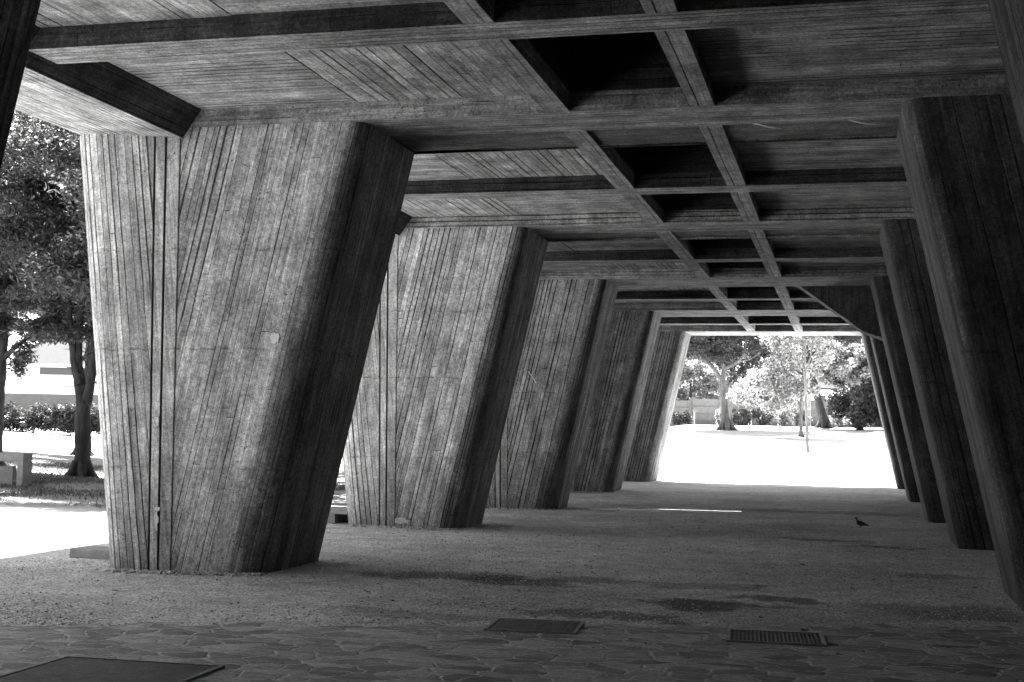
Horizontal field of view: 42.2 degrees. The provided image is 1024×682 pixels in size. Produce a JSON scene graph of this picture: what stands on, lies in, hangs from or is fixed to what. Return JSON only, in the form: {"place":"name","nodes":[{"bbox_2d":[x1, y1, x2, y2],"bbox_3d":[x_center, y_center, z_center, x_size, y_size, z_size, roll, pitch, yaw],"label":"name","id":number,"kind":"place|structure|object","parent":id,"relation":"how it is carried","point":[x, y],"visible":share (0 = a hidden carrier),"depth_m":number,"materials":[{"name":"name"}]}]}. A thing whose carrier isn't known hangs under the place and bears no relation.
{"place":"outdoors","nodes":[
{"label":"outdoors","id":0,"kind":"place"},
{"bbox_2d":[0,459,344,507],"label":"grass","id":1,"kind":"structure","parent":0,"point":[25,491],"depth_m":31.83,"materials":[{"name":"grey plant"}]},
{"bbox_2d":[100,491,613,576],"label":"gravel","id":2,"kind":"structure","parent":0,"point":[167,572],"depth_m":14.23,"materials":[{"name":"grey gravel"}]},
{"bbox_2d":[5,311,847,421],"label":"sky","id":3,"kind":"structure","parent":0,"point":[9,380],"materials":[{"name":"white"}]},
{"bbox_2d":[0,423,1023,627],"bbox_3d":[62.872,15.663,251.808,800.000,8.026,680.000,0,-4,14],"label":"ground","id":4,"kind":"structure","parent":0,"point":[771,470],"depth_m":16.47,"materials":[{"name":"grey concrete"}]},
{"bbox_2d":[0,453,32,485],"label":"concrete bench","id":5,"kind":"object","parent":4,"relation":"on","point":[24,471],"visible":0.7,"depth_m":30.22,"materials":[{"name":"concrete"}]},
{"bbox_2d":[0,131,37,217],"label":"shade tree","id":6,"kind":"object","parent":4,"relation":"on","point":[16,172],"visible":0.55,"depth_m":30.45,"materials":[{"name":"grey plant"}]},
{"bbox_2d":[0,0,40,168],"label":"concrete pillar","id":7,"kind":"structure","parent":4,"relation":"on","point":[18,18],"depth_m":8.52,"materials":[{"name":"grey concrete"}]},
{"bbox_2d":[15,0,1009,335],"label":"concrete building","id":8,"kind":"structure","parent":7,"relation":"on","point":[635,154],"depth_m":13.62,"materials":[{"name":"grey concrete"}]},
{"bbox_2d":[754,123,780,128],"bbox_3d":[2.655,-2.254,13.895,0.315,0.087,0.019,0,-4,20],"label":"loose wire","id":9,"kind":"object","parent":8,"relation":"hanging from","point":[768,126],"visible":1,"depth_m":13.88,"materials":[{"name":"plastic"}]},
{"bbox_2d":[797,286,882,340],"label":"sloping wall","id":10,"kind":"structure","parent":8,"relation":"attached to","point":[854,307],"depth_m":29.73,"materials":[{"name":"concrete"}]},
{"bbox_2d":[849,120,880,124],"bbox_3d":[3.615,-2.255,13.655,0.335,0.082,0.019,0,-4,20],"label":"loose wire","id":11,"kind":"object","parent":8,"relation":"hanging from","point":[866,123],"visible":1,"depth_m":13.63,"materials":[{"name":"plastic"}]},
{"bbox_2d":[0,148,87,465],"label":"shade tree","id":12,"kind":"object","parent":4,"relation":"on","point":[7,323],"visible":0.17,"depth_m":36.20,"materials":[{"name":"grey plant"}]},
{"bbox_2d":[0,110,91,310],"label":"shade tree","id":13,"kind":"object","parent":4,"relation":"on","point":[36,149],"visible":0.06,"depth_m":30.16,"materials":[{"name":"grey plant"}]},
{"bbox_2d":[0,212,94,455],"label":"shade tree","id":14,"kind":"object","parent":4,"relation":"on","point":[35,311],"visible":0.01,"depth_m":45.78,"materials":[{"name":"grey plant"}]},
{"bbox_2d":[0,113,98,477],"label":"shade tree","id":15,"kind":"object","parent":4,"relation":"on","point":[70,329],"visible":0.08,"depth_m":34.91,"materials":[{"name":"grey plant"}]},
{"bbox_2d":[4,392,98,423],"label":"garden wall","id":16,"kind":"structure","parent":4,"relation":"on","point":[24,400],"depth_m":67.88,"materials":[{"name":"concrete"}]},
{"bbox_2d":[5,384,96,392],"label":"railing","id":17,"kind":"object","parent":16,"relation":"on","point":[39,388],"visible":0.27,"depth_m":68.01,"materials":[{"name":"metal"}]},
{"bbox_2d":[4,401,100,436],"bbox_3d":[-21.083,3.495,60.206,10.568,1.699,1.732,1,-4,0],"label":"hedge","id":18,"kind":"object","parent":4,"relation":"on","point":[16,418],"visible":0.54,"depth_m":59.89,"materials":[{"name":"grey plant"}]},
{"bbox_2d":[7,339,97,392],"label":"house","id":19,"kind":"structure","parent":4,"relation":"on","point":[49,367],"depth_m":84.89,"materials":[{"name":"white paint"}]},
{"bbox_2d":[40,367,96,375],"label":"window","id":20,"kind":"structure","parent":19,"relation":"in","point":[43,370],"depth_m":84.89,"materials":[{"name":"grey glass"}]},
{"bbox_2d":[69,546,109,559],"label":"plinth block","id":21,"kind":"structure","parent":4,"relation":"on","point":[97,552],"depth_m":15.51,"materials":[{"name":"concrete"}]},
{"bbox_2d":[80,121,413,572],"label":"concrete pillar","id":22,"kind":"structure","parent":4,"relation":"on","point":[237,273],"depth_m":14.43,"materials":[{"name":"concrete"}]},
{"bbox_2d":[327,506,347,522],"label":"plinth slab","id":23,"kind":"structure","parent":4,"relation":"on","point":[338,515],"depth_m":22.25,"materials":[{"name":"concrete"}]},
{"bbox_2d":[343,226,547,528],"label":"concrete pillar","id":24,"kind":"structure","parent":4,"relation":"on","point":[437,382],"depth_m":21.52,"materials":[{"name":"concrete"}]},
{"bbox_2d":[486,279,617,508],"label":"concrete pillar","id":25,"kind":"structure","parent":4,"relation":"on","point":[552,395],"depth_m":28.58,"materials":[{"name":"concrete"}]},
{"bbox_2d":[571,310,661,491],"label":"concrete pillar","id":26,"kind":"structure","parent":4,"relation":"on","point":[616,401],"depth_m":35.68,"materials":[{"name":"grey concrete"}]},
{"bbox_2d":[623,331,690,481],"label":"concrete pillar","id":27,"kind":"structure","parent":4,"relation":"on","point":[657,406],"depth_m":42.80,"materials":[{"name":"grey concrete"}]},
{"bbox_2d":[589,507,741,513],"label":"kerb stones","id":28,"kind":"object","parent":4,"relation":"on","point":[660,510],"visible":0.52,"depth_m":28.67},
{"bbox_2d":[671,409,692,425],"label":"bush","id":29,"kind":"object","parent":4,"relation":"on","point":[679,418],"visible":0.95,"depth_m":83.76,"materials":[{"name":"grey plant"}]},
{"bbox_2d":[693,410,698,435],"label":"sign post","id":30,"kind":"object","parent":4,"relation":"on","point":[694,411],"visible":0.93,"depth_m":66.03,"materials":[{"name":"metal"}]},
{"bbox_2d":[676,357,741,412],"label":"leafy tree","id":31,"kind":"object","parent":4,"relation":"on","point":[707,379],"visible":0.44,"depth_m":95.82,"materials":[{"name":"grey plant"}]},
{"bbox_2d":[714,409,729,424],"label":"bush","id":32,"kind":"object","parent":4,"relation":"on","point":[718,415],"visible":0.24,"depth_m":83.67,"materials":[{"name":"white plant"}]},
{"bbox_2d":[685,335,781,430],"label":"gnarled tree","id":33,"kind":"object","parent":4,"relation":"on","point":[709,349],"visible":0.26,"depth_m":71.97,"materials":[{"name":"grey plant"}]},
{"bbox_2d":[682,335,800,408],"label":"tall tree","id":34,"kind":"object","parent":4,"relation":"on","point":[767,398],"visible":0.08,"depth_m":118.49,"materials":[{"name":"grey plant"}]},
{"bbox_2d":[730,405,752,425],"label":"bush","id":35,"kind":"object","parent":4,"relation":"on","point":[746,415],"visible":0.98,"depth_m":83.71,"materials":[{"name":"grey plant"}]},
{"bbox_2d":[750,407,774,425],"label":"bush","id":36,"kind":"object","parent":4,"relation":"on","point":[765,420],"visible":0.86,"depth_m":83.70,"materials":[{"name":"grey plant"}]},
{"bbox_2d":[670,398,881,427],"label":"panel fence","id":37,"kind":"object","parent":4,"relation":"on","point":[705,414],"visible":0.12,"depth_m":90.01,"materials":[{"name":"concrete"}]},
{"bbox_2d":[725,335,841,436],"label":"leafy tree","id":38,"kind":"object","parent":4,"relation":"on","point":[760,380],"visible":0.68,"depth_m":65.99,"materials":[{"name":"grey plant"}]},
{"bbox_2d":[773,407,794,425],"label":"bush","id":39,"kind":"object","parent":4,"relation":"on","point":[782,418],"visible":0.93,"depth_m":83.56,"materials":[{"name":"grey plant"}]},
{"bbox_2d":[791,405,812,426],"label":"bush","id":40,"kind":"object","parent":4,"relation":"on","point":[796,417],"visible":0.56,"depth_m":83.69,"materials":[{"name":"grey plant"}]},
{"bbox_2d":[778,335,834,451],"bbox_3d":[12.645,1.119,57.252,2.685,7.545,2.196,1,-4,0],"label":"young tree","id":41,"kind":"object","parent":4,"relation":"on","point":[814,340],"visible":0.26,"depth_m":57.08,"materials":[{"name":"grey plant"}]},
{"bbox_2d":[751,336,862,396],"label":"tall tree","id":42,"kind":"object","parent":4,"relation":"on","point":[841,390],"visible":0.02,"depth_m":119.74,"materials":[{"name":"grey plant"}]},
{"bbox_2d":[787,375,836,423],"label":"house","id":43,"kind":"structure","parent":4,"relation":"on","point":[826,389],"depth_m":110.06,"materials":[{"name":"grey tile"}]},
{"bbox_2d":[793,336,862,428],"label":"leaning tree","id":44,"kind":"object","parent":4,"relation":"on","point":[823,421],"visible":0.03,"depth_m":75.81,"materials":[{"name":"grey plant"}]},
{"bbox_2d":[829,412,848,427],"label":"bush","id":45,"kind":"object","parent":4,"relation":"on","point":[838,422],"visible":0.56,"depth_m":77.76,"materials":[{"name":"white plant"}]},
{"bbox_2d":[814,339,870,429],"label":"leafy tree","id":46,"kind":"object","parent":4,"relation":"on","point":[850,358],"visible":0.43,"depth_m":72.06,"materials":[{"name":"grey plant"}]},
{"bbox_2d":[844,418,853,427],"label":"bush","id":47,"kind":"object","parent":4,"relation":"on","point":[847,422],"visible":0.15,"depth_m":77.39,"materials":[{"name":"grey plant"}]},
{"bbox_2d":[834,338,866,397],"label":"tall tree","id":48,"kind":"object","parent":4,"relation":"on","point":[851,389],"depth_m":115.08,"materials":[{"name":"grey plant"}]},
{"bbox_2d":[824,358,882,429],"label":"evergreen shrub","id":49,"kind":"object","parent":4,"relation":"on","point":[858,413],"visible":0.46,"depth_m":72.64,"materials":[{"name":"black plant"}]},
{"bbox_2d":[855,517,868,527],"bbox_3d":[6.366,3.297,24.166,0.291,0.194,0.106,1,-4,0],"label":"pigeon","id":50,"kind":"object","parent":4,"relation":"on","point":[860,523],"visible":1,"depth_m":24.13,"materials":[{"name":"black"}]},
{"bbox_2d":[874,432,886,446],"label":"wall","id":51,"kind":"structure","parent":4,"relation":"on","point":[881,440],"depth_m":60.00,"materials":[{"name":"white"}]},
{"bbox_2d":[861,334,904,488],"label":"concrete pillar","id":52,"kind":"structure","parent":4,"relation":"on","point":[885,422],"depth_m":41.12,"materials":[{"name":"grey concrete"}]},
{"bbox_2d":[870,337,919,501],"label":"concrete pillar","id":53,"kind":"structure","parent":4,"relation":"on","point":[897,429],"depth_m":33.92,"materials":[{"name":"grey concrete"}]},
{"bbox_2d":[870,276,945,522],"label":"concrete pillar","id":54,"kind":"structure","parent":4,"relation":"on","point":[909,411],"depth_m":26.80,"materials":[{"name":"grey concrete"}]},
{"bbox_2d":[879,219,993,549],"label":"concrete pillar","id":55,"kind":"structure","parent":4,"relation":"on","point":[938,401],"depth_m":19.63,"materials":[{"name":"grey concrete"}]},
{"bbox_2d":[897,94,1023,610],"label":"concrete pillar","id":56,"kind":"structure","parent":4,"relation":"on","point":[962,157],"depth_m":12.55,"materials":[{"name":"grey concrete"}]},
{"bbox_2d":[987,0,1023,146],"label":"concrete pillar","id":57,"kind":"structure","parent":4,"relation":"on","point":[1007,16],"depth_m":6.84,"materials":[{"name":"grey concrete"}]},
{"bbox_2d":[0,621,1023,681],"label":"stone paving","id":58,"kind":"structure","parent":0,"point":[257,651],"depth_m":9.40,"materials":[{"name":"grey stone"}]},
{"bbox_2d":[0,655,224,681],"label":"drain grate","id":59,"kind":"object","parent":58,"relation":"on","point":[68,668],"visible":1,"depth_m":8.36,"materials":[{"name":"metal"}]},
{"bbox_2d":[483,618,584,634],"bbox_3d":[0.187,2.296,10.648,0.730,0.042,0.640,0,-4,9],"label":"drain grate","id":60,"kind":"object","parent":58,"relation":"on","point":[536,626],"visible":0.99,"depth_m":10.62,"materials":[{"name":"metal"}]},
{"bbox_2d":[726,629,826,646],"bbox_3d":[2.037,2.306,10.278,0.740,0.042,0.600,0,-4,10],"label":"drain grate","id":61,"kind":"object","parent":58,"relation":"on","point":[776,637],"visible":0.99,"depth_m":10.25,"materials":[{"name":"metal"}]},
{"bbox_2d":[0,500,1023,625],"bbox_3d":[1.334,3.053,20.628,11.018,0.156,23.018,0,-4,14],"label":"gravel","id":62,"kind":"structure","parent":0,"point":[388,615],"depth_m":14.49,"materials":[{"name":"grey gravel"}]},
{"bbox_2d":[36,516,1023,657],"bbox_3d":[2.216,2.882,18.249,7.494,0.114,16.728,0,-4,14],"label":"leaf litter","id":63,"kind":"object","parent":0,"point":[706,562],"visible":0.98,"depth_m":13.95,"materials":[{"name":"plant"}]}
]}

